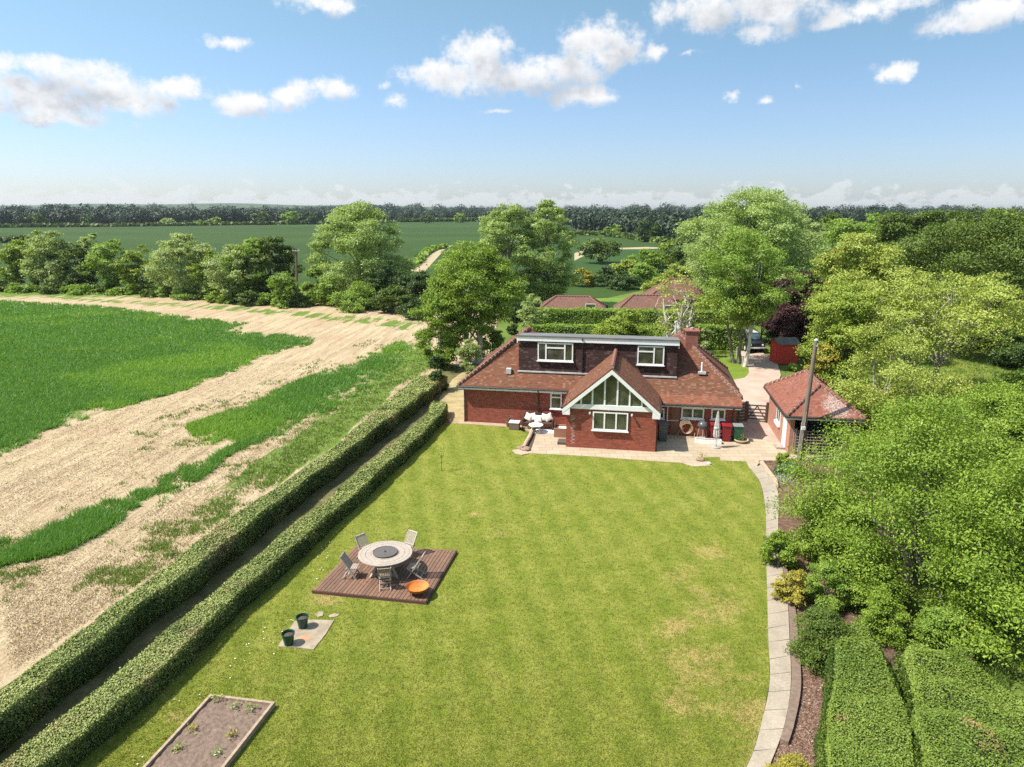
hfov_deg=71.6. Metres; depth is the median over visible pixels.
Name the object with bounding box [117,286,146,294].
hedgerow bush
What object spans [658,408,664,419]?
window
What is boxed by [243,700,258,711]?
seedling
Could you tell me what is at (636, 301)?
neighbour house
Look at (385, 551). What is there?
turntable
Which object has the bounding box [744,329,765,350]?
parked car
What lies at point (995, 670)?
meadow grass
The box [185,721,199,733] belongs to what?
seedling
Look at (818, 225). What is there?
distant tree
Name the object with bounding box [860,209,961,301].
oak tree
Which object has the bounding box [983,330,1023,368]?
scrub bush
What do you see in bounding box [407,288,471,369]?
willow tree
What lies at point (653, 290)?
neighbour house
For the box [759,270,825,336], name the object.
purple tree
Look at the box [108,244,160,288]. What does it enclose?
hedgerow tree
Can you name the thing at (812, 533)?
shrub
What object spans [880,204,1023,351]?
oak tree
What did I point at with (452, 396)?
dry ground
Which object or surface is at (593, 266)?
field
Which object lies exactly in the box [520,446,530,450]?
stone
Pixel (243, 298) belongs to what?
hedgerow bush
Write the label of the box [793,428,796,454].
trellis panel
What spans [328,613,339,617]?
slab fragment
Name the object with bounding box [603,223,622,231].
field tree
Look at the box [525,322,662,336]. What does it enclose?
back hedge
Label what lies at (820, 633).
dark bush
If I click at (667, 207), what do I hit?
woodland
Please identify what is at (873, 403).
scrub bush
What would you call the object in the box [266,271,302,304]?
hedgerow tree
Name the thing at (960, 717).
loose hedge
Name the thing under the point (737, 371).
lawn
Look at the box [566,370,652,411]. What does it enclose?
gable window
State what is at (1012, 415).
ash tree
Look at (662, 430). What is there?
garden bin
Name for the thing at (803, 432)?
utility pole
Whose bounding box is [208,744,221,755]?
seedling
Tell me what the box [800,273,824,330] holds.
evergreen tree
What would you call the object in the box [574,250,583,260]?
track
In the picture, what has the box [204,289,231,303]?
hedgerow bush
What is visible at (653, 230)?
field tree
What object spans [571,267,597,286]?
distant bush
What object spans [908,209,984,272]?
distant tree
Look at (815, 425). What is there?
panel
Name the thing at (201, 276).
hedgerow tree
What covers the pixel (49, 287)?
hedgerow bush
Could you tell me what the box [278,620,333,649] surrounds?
paving slab
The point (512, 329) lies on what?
dark conifer
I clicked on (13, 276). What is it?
hedgerow tree
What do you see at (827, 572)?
bush
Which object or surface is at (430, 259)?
track
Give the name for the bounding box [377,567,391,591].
folding chair
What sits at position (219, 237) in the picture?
field
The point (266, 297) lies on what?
hedgerow bush
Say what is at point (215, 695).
seedling
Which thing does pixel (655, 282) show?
distant bush
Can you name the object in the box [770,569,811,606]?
golden bush
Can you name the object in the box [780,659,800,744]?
timber edging
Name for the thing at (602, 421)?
window
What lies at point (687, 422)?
garden hose
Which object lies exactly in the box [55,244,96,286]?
hedgerow tree
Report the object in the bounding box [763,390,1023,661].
ash tree
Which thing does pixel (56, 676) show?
clipped hedge
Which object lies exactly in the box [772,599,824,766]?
bark chippings
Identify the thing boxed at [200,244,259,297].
hedgerow tree
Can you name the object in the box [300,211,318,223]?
field tree
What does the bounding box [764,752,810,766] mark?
golden bush
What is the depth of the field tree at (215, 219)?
559.58 m
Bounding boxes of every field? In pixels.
[0,220,685,299]
[0,287,498,688]
[380,222,481,223]
[413,239,686,286]
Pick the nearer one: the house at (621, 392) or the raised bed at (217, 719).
the raised bed at (217, 719)
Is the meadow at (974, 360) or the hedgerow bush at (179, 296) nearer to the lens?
the meadow at (974, 360)
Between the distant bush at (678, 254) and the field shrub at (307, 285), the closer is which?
the field shrub at (307, 285)
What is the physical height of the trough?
0.220 m
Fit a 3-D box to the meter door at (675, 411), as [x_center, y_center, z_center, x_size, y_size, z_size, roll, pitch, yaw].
[9.522,2.157,41.465,0.470,1.800,0.035,2,14,10]
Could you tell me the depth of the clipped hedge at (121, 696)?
21.41 m
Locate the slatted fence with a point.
(739, 417)
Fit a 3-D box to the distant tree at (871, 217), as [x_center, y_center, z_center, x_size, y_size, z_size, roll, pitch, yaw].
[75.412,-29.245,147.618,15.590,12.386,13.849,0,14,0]
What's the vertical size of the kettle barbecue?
1.114 m
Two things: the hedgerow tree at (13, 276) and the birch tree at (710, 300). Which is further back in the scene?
the hedgerow tree at (13, 276)
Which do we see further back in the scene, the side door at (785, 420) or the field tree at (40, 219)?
the field tree at (40, 219)
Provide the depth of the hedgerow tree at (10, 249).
116.86 m
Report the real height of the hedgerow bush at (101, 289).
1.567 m
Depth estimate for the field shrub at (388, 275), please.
94.64 m
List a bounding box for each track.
[411,246,450,271]
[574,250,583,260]
[619,247,657,248]
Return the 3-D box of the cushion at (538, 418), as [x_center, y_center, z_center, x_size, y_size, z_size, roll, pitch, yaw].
[1.592,2.131,42.800,0.470,0.470,0.170,2,-10,10]
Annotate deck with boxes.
[312,546,456,604]
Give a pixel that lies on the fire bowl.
(417, 586)
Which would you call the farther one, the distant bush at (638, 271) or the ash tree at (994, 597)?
the distant bush at (638, 271)
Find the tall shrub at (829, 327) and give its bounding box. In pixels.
[793,280,903,386]
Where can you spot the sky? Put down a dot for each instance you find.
(615, 104)
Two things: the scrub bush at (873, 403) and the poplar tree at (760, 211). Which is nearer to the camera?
the scrub bush at (873, 403)
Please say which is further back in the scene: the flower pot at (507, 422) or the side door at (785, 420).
the flower pot at (507, 422)
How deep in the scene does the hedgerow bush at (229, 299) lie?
99.29 m
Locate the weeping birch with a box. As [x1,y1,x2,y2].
[516,293,548,326]
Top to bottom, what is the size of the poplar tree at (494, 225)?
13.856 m
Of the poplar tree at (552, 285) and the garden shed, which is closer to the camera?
the garden shed
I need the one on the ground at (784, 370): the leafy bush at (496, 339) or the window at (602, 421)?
the leafy bush at (496, 339)
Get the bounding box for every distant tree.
[724,304,780,343]
[793,222,829,270]
[813,218,876,279]
[815,212,854,243]
[844,212,913,264]
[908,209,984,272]
[955,207,1023,274]
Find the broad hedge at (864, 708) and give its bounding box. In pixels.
[812,621,919,766]
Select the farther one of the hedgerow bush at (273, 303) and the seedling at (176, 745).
the hedgerow bush at (273, 303)
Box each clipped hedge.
[0,374,447,756]
[0,401,447,766]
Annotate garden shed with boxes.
[769,337,799,363]
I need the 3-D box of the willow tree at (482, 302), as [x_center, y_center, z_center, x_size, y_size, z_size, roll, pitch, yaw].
[-3.328,-6.664,59.626,9.389,10.664,9.144,0,14,0]
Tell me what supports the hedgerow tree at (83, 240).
on the ground at (784, 370)
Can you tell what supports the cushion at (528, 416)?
on the garden bench
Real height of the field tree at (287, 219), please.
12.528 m
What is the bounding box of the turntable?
[373,546,397,557]
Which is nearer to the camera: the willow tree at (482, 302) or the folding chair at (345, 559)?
the folding chair at (345, 559)
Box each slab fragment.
[315,611,323,616]
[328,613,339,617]
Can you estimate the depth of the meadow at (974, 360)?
60.04 m
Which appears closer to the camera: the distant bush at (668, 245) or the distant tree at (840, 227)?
the distant tree at (840, 227)
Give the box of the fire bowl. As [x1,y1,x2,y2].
[406,580,428,595]
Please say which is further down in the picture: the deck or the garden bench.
the deck
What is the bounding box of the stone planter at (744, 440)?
[734,433,748,443]
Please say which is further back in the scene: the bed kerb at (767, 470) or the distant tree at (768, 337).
the distant tree at (768, 337)
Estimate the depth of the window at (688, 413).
41.14 m
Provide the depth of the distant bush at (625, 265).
137.96 m
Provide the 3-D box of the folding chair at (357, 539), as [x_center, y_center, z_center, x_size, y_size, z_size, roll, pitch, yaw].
[-5.554,6.159,26.703,0.612,0.911,0.465,13,19,41]
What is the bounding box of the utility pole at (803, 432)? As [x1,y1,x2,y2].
[796,338,818,460]
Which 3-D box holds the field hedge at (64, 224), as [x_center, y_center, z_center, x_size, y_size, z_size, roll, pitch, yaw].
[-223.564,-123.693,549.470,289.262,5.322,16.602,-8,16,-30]
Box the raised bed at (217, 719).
[143,694,274,766]
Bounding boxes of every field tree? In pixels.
[23,212,48,224]
[78,213,95,226]
[159,218,175,225]
[208,217,220,221]
[250,210,271,224]
[279,210,298,224]
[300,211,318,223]
[420,213,432,222]
[453,213,465,222]
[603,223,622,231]
[634,220,662,241]
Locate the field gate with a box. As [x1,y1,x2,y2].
[745,401,768,422]
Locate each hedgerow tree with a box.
[0,230,48,284]
[0,254,28,284]
[15,230,80,285]
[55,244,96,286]
[75,238,131,287]
[76,232,108,284]
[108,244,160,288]
[141,233,219,293]
[186,251,222,293]
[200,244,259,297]
[218,237,274,300]
[248,235,304,296]
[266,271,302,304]
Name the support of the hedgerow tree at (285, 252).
on the ground at (784, 370)
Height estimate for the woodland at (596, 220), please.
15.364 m
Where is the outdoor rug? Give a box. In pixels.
[533,428,553,432]
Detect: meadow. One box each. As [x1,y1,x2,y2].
[510,297,626,311]
[939,337,1022,386]
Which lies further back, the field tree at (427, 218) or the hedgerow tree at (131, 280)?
the field tree at (427, 218)
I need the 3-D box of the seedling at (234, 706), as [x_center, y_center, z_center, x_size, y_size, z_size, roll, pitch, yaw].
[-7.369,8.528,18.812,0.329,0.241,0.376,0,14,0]
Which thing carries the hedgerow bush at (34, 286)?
on the ground at (784, 370)
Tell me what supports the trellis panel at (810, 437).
on the patio
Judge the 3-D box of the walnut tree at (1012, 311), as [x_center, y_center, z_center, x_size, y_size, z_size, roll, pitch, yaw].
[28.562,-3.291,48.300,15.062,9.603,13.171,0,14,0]
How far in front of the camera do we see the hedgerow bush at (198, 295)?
103.22 m
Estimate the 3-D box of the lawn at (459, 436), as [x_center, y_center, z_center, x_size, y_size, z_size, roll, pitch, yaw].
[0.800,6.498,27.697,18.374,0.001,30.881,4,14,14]
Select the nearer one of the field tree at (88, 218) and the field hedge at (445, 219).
the field tree at (88, 218)
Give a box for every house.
[456,321,742,451]
[540,295,605,308]
[613,294,680,308]
[643,278,709,309]
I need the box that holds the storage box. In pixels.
[509,420,519,429]
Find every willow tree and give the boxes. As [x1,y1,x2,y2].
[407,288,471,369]
[419,240,527,363]
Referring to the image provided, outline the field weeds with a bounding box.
[0,297,430,602]
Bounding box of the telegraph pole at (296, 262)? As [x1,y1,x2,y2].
[292,249,299,301]
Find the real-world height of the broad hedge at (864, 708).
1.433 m
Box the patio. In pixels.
[527,426,842,468]
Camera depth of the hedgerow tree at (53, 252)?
113.69 m
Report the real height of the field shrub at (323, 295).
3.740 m
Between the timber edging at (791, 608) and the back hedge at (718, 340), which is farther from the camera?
the back hedge at (718, 340)
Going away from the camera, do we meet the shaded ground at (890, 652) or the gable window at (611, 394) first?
the shaded ground at (890, 652)
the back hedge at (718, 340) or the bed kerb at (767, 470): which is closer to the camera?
the bed kerb at (767, 470)
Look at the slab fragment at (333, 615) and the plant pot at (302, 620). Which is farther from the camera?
the slab fragment at (333, 615)
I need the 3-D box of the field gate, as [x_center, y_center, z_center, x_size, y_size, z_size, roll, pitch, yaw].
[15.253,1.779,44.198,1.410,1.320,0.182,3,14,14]
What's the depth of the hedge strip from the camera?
25.11 m
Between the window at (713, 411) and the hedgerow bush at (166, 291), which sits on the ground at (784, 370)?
the hedgerow bush at (166, 291)
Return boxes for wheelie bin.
[709,422,720,438]
[721,423,732,440]
[732,423,743,440]
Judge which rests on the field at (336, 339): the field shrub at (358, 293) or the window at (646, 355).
the field shrub at (358, 293)
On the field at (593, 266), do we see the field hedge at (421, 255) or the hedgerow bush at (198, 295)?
the field hedge at (421, 255)
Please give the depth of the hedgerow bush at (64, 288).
110.90 m
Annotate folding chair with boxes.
[339,551,360,579]
[354,532,368,556]
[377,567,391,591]
[404,529,417,552]
[406,551,425,579]
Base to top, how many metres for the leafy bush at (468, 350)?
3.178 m
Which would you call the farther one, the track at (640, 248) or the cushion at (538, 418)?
the track at (640, 248)
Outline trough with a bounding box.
[695,438,721,443]
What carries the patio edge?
on the ground at (784, 370)
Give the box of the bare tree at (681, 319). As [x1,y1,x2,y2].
[642,278,708,337]
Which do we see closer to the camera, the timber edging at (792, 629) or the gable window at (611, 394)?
the timber edging at (792, 629)
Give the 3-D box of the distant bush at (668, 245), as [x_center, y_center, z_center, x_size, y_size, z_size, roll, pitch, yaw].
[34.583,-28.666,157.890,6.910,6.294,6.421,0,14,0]
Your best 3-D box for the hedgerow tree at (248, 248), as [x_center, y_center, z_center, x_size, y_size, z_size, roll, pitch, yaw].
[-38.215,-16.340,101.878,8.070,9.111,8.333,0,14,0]
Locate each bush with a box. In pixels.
[0,279,16,291]
[4,282,35,293]
[26,283,51,292]
[35,282,67,294]
[54,285,69,293]
[66,283,100,295]
[89,285,114,294]
[103,287,135,295]
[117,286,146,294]
[138,288,161,297]
[154,286,173,297]
[169,288,197,300]
[189,291,208,300]
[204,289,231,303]
[222,291,238,303]
[234,290,266,306]
[255,292,276,305]
[270,294,297,308]
[286,293,314,307]
[428,355,450,390]
[454,338,481,373]
[475,326,504,355]
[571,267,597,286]
[576,236,622,262]
[591,265,618,286]
[600,270,642,289]
[611,259,640,273]
[627,263,658,285]
[628,248,665,272]
[640,276,664,291]
[657,241,681,267]
[661,263,694,280]
[662,247,689,269]
[678,254,714,276]
[699,327,713,354]
[757,528,802,570]
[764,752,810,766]
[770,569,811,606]
[775,452,795,464]
[782,604,853,681]
[786,363,798,370]
[800,558,855,614]
[833,554,912,615]
[849,587,911,649]
[851,387,906,433]
[901,602,987,669]
[913,374,984,407]
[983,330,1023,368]
[993,368,1023,388]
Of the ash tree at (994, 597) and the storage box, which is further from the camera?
the storage box
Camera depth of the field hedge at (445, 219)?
685.62 m
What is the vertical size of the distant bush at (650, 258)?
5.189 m
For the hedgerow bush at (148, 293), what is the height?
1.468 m
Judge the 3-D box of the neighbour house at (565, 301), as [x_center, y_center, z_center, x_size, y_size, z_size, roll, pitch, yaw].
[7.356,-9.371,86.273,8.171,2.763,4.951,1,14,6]
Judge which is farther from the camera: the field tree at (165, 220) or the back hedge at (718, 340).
the field tree at (165, 220)
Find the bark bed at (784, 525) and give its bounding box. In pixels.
[766,459,848,766]
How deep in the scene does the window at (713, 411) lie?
40.88 m
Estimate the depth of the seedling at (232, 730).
17.81 m
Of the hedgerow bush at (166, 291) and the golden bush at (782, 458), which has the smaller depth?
the golden bush at (782, 458)
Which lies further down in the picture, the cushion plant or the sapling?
the cushion plant
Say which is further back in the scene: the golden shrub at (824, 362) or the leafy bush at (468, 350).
the leafy bush at (468, 350)
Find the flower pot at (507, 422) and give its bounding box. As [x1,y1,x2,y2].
[503,415,513,426]
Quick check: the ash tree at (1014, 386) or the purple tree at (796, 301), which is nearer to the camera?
the ash tree at (1014, 386)
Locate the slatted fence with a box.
[737,403,745,422]
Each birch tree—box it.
[692,268,777,363]
[697,225,811,366]
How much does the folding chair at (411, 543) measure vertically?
0.911 m
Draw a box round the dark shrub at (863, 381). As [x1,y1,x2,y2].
[833,372,869,405]
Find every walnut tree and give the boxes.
[801,264,1023,401]
[826,323,964,437]
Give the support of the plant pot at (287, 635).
on the paving slab
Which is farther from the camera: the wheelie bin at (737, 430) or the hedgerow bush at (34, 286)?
the hedgerow bush at (34, 286)
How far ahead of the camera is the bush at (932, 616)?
21.02 m
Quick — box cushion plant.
[771,471,805,484]
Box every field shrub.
[300,264,325,302]
[303,294,319,306]
[313,280,345,305]
[330,280,381,313]
[333,295,360,310]
[362,260,411,308]
[367,284,411,313]
[396,297,433,319]
[402,269,434,303]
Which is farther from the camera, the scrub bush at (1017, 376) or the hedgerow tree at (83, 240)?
the hedgerow tree at (83, 240)
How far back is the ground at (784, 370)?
37.29 m
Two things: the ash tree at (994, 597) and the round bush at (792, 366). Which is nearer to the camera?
the ash tree at (994, 597)
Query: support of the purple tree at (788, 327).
on the ground at (784, 370)
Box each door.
[670,407,679,434]
[771,342,776,362]
[781,416,787,446]
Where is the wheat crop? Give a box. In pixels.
[0,299,413,566]
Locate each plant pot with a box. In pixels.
[281,629,294,646]
[295,613,308,628]
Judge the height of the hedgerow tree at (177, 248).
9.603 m
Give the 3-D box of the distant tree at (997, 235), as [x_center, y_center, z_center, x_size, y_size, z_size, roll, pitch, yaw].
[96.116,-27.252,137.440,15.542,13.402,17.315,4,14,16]
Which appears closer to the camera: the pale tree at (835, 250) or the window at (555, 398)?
the window at (555, 398)
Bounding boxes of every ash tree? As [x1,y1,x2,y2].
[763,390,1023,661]
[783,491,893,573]
[896,384,1023,505]
[913,435,1023,673]
[932,379,1023,481]
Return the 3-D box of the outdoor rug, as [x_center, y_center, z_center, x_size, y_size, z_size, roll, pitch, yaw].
[1.930,2.809,42.493,1.582,0.012,1.103,0,14,0]
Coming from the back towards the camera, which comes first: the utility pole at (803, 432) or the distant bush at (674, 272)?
the distant bush at (674, 272)
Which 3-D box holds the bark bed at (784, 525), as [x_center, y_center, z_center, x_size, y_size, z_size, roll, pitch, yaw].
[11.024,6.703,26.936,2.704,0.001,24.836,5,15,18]
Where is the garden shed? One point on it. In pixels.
(782, 351)
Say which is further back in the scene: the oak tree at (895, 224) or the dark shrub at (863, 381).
the oak tree at (895, 224)
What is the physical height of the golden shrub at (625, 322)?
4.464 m
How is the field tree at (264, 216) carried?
on the field at (219, 237)
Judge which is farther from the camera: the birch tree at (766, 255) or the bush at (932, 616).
the birch tree at (766, 255)
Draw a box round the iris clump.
[773,462,789,474]
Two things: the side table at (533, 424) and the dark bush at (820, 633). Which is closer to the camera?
the dark bush at (820, 633)
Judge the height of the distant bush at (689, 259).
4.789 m
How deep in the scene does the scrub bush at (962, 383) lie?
40.81 m
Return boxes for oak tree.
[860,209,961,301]
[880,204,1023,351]
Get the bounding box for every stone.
[512,449,527,454]
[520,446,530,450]
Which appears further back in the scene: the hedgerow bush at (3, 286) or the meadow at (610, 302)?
the hedgerow bush at (3, 286)
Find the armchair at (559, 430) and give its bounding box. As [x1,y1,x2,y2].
[554,422,565,437]
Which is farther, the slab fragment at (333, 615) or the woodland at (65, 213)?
the woodland at (65, 213)
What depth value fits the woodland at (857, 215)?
517.37 m
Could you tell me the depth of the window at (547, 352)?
42.99 m
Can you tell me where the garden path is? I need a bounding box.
[747,465,790,766]
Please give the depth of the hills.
3259.60 m
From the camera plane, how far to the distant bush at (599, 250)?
170.19 m
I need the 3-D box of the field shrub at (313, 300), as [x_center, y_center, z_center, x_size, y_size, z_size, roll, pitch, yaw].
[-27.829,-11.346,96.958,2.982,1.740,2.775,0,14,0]
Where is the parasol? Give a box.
[711,411,719,448]
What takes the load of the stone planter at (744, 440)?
on the patio
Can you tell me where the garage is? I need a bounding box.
[763,369,866,458]
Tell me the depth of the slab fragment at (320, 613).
23.26 m
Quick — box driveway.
[707,350,780,440]
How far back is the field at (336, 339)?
40.15 m
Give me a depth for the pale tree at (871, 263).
58.58 m
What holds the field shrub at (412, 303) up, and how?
on the field at (336, 339)
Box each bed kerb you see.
[759,457,776,462]
[759,461,777,487]
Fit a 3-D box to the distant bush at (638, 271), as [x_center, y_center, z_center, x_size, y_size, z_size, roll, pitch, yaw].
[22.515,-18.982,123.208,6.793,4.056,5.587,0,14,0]
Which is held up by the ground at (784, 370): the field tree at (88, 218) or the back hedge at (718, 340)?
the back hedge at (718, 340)
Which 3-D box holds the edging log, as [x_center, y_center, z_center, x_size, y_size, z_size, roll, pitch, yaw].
[0.992,3.090,40.983,0.274,0.240,3.733,2,14,10]
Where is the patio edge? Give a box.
[454,421,530,431]
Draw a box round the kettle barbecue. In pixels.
[697,420,707,437]
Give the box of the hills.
[0,203,524,210]
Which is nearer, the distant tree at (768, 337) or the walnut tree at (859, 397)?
the walnut tree at (859, 397)
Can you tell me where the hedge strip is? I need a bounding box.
[0,364,478,763]
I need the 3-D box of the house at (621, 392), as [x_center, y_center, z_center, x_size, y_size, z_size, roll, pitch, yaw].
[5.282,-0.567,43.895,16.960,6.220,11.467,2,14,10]
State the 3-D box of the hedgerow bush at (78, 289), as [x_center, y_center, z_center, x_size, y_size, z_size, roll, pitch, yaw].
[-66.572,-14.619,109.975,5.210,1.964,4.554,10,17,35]
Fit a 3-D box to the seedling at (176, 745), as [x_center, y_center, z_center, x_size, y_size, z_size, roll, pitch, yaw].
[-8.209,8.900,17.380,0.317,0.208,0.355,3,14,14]
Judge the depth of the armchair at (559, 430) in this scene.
41.16 m
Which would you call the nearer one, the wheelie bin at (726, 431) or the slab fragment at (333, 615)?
the slab fragment at (333, 615)
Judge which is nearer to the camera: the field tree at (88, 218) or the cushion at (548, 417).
the cushion at (548, 417)
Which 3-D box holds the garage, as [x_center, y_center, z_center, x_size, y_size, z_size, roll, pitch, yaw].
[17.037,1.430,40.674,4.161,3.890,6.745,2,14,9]
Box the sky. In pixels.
[0,0,1023,209]
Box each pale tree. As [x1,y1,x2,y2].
[803,231,906,357]
[816,249,840,289]
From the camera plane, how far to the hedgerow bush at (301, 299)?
95.70 m
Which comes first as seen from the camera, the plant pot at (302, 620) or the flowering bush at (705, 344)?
the plant pot at (302, 620)
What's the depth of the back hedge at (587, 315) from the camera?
77.13 m
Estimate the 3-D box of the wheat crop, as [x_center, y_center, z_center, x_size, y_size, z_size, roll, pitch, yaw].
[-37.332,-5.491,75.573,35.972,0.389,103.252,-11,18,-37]
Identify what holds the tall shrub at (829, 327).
on the ground at (784, 370)
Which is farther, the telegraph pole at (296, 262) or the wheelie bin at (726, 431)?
the telegraph pole at (296, 262)
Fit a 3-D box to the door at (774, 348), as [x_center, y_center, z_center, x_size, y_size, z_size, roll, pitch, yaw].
[22.665,-2.682,61.317,0.032,1.640,0.800,-1,14,-6]
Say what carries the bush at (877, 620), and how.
on the shaded ground at (890, 652)
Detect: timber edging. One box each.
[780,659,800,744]
[782,565,795,612]
[789,612,799,660]
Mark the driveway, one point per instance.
(763, 368)
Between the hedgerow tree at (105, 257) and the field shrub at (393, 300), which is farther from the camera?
the hedgerow tree at (105, 257)
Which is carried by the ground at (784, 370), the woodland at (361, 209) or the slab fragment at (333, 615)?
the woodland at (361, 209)
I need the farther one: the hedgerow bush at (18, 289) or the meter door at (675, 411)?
the hedgerow bush at (18, 289)
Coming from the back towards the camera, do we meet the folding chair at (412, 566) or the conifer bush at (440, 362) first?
the conifer bush at (440, 362)
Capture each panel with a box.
[792,430,847,457]
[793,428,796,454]
[794,420,833,449]
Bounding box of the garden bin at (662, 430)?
[657,421,668,440]
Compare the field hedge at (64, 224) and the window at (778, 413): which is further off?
the field hedge at (64, 224)
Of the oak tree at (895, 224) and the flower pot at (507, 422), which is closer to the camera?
the flower pot at (507, 422)
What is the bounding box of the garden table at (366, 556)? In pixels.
[358,541,411,578]
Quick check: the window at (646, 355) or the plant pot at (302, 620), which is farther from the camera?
the window at (646, 355)
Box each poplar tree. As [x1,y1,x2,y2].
[303,199,419,294]
[477,203,541,306]
[514,199,584,301]
[672,186,836,297]
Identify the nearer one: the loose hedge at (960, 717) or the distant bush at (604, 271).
the loose hedge at (960, 717)
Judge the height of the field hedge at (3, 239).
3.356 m
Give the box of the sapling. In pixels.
[436,446,446,470]
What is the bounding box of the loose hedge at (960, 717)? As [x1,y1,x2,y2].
[887,643,1023,766]
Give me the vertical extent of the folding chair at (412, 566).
0.911 m
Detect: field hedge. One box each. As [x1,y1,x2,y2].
[0,219,394,227]
[0,234,29,242]
[397,217,511,221]
[403,243,449,267]
[563,229,693,244]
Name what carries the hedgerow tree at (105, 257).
on the ground at (784, 370)
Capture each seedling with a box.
[167,740,185,752]
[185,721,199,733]
[208,691,221,701]
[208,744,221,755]
[225,726,238,739]
[227,699,240,707]
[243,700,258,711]
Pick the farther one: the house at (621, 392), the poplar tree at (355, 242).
the poplar tree at (355, 242)
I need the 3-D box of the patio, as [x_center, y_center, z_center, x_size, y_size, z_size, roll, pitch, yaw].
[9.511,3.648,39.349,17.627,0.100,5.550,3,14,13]
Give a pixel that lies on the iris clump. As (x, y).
(781, 471)
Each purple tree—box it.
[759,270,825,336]
[771,299,822,357]
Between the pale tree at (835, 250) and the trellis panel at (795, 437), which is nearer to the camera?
the trellis panel at (795, 437)
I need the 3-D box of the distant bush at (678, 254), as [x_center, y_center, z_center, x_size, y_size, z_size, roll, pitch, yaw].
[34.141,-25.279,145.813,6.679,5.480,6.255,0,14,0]
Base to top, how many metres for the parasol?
2.120 m
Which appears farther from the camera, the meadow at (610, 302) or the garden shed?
the meadow at (610, 302)
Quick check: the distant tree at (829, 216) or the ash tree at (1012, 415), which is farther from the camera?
the distant tree at (829, 216)
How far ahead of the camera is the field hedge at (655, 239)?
302.50 m
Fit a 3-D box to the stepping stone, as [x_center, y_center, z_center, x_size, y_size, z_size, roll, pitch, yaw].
[0.462,3.751,38.747,0.767,0.060,0.925,-8,16,-30]
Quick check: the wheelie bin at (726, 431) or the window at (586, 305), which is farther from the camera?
the window at (586, 305)
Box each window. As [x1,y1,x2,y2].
[537,342,573,362]
[549,393,561,409]
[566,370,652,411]
[585,304,595,307]
[591,411,628,432]
[636,345,664,366]
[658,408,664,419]
[680,407,704,420]
[710,409,725,420]
[774,407,780,427]
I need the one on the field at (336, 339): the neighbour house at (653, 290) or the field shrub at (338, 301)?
the field shrub at (338, 301)
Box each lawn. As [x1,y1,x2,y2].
[74,423,768,766]
[708,350,748,378]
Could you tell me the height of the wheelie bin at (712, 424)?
0.996 m
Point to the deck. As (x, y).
(362, 586)
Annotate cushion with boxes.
[524,412,532,420]
[534,415,541,421]
[544,413,552,421]
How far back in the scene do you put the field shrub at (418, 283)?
91.62 m
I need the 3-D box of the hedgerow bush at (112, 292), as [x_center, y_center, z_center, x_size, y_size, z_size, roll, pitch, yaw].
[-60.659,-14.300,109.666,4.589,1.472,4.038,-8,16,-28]
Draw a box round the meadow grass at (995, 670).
[922,340,1023,692]
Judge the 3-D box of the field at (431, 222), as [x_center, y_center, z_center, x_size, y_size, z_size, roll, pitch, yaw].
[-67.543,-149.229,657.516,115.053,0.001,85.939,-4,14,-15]
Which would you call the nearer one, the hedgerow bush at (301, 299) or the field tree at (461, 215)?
the hedgerow bush at (301, 299)
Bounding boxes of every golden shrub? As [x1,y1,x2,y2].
[591,307,660,335]
[803,340,846,388]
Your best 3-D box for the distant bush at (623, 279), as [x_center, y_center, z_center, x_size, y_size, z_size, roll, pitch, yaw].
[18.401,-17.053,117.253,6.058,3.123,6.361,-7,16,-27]
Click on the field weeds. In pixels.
(165, 543)
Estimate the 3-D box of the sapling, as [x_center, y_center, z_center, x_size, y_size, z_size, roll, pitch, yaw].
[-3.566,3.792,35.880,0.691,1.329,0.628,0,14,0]
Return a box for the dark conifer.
[506,307,522,335]
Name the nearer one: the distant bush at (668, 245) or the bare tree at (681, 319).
the bare tree at (681, 319)
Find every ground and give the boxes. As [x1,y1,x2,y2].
[439,370,467,422]
[468,210,1023,747]
[817,464,914,691]
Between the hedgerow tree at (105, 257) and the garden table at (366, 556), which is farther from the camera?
the hedgerow tree at (105, 257)
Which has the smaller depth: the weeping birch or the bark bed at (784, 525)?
the bark bed at (784, 525)
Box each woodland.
[0,201,1023,214]
[0,202,602,225]
[255,204,427,212]
[559,207,755,241]
[685,204,1021,228]
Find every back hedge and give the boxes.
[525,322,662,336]
[532,307,730,331]
[695,323,745,350]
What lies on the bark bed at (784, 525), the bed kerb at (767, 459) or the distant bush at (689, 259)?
the bed kerb at (767, 459)
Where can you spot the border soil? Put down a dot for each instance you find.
(530, 443)
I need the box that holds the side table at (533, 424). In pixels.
[529,422,542,433]
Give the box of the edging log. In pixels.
[522,427,534,446]
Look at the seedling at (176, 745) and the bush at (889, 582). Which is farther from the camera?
the bush at (889, 582)
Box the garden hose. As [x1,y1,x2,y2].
[675,418,694,437]
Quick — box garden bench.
[522,412,553,429]
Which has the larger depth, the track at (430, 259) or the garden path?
the track at (430, 259)
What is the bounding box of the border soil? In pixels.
[527,433,535,448]
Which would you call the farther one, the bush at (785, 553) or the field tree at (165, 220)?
the field tree at (165, 220)

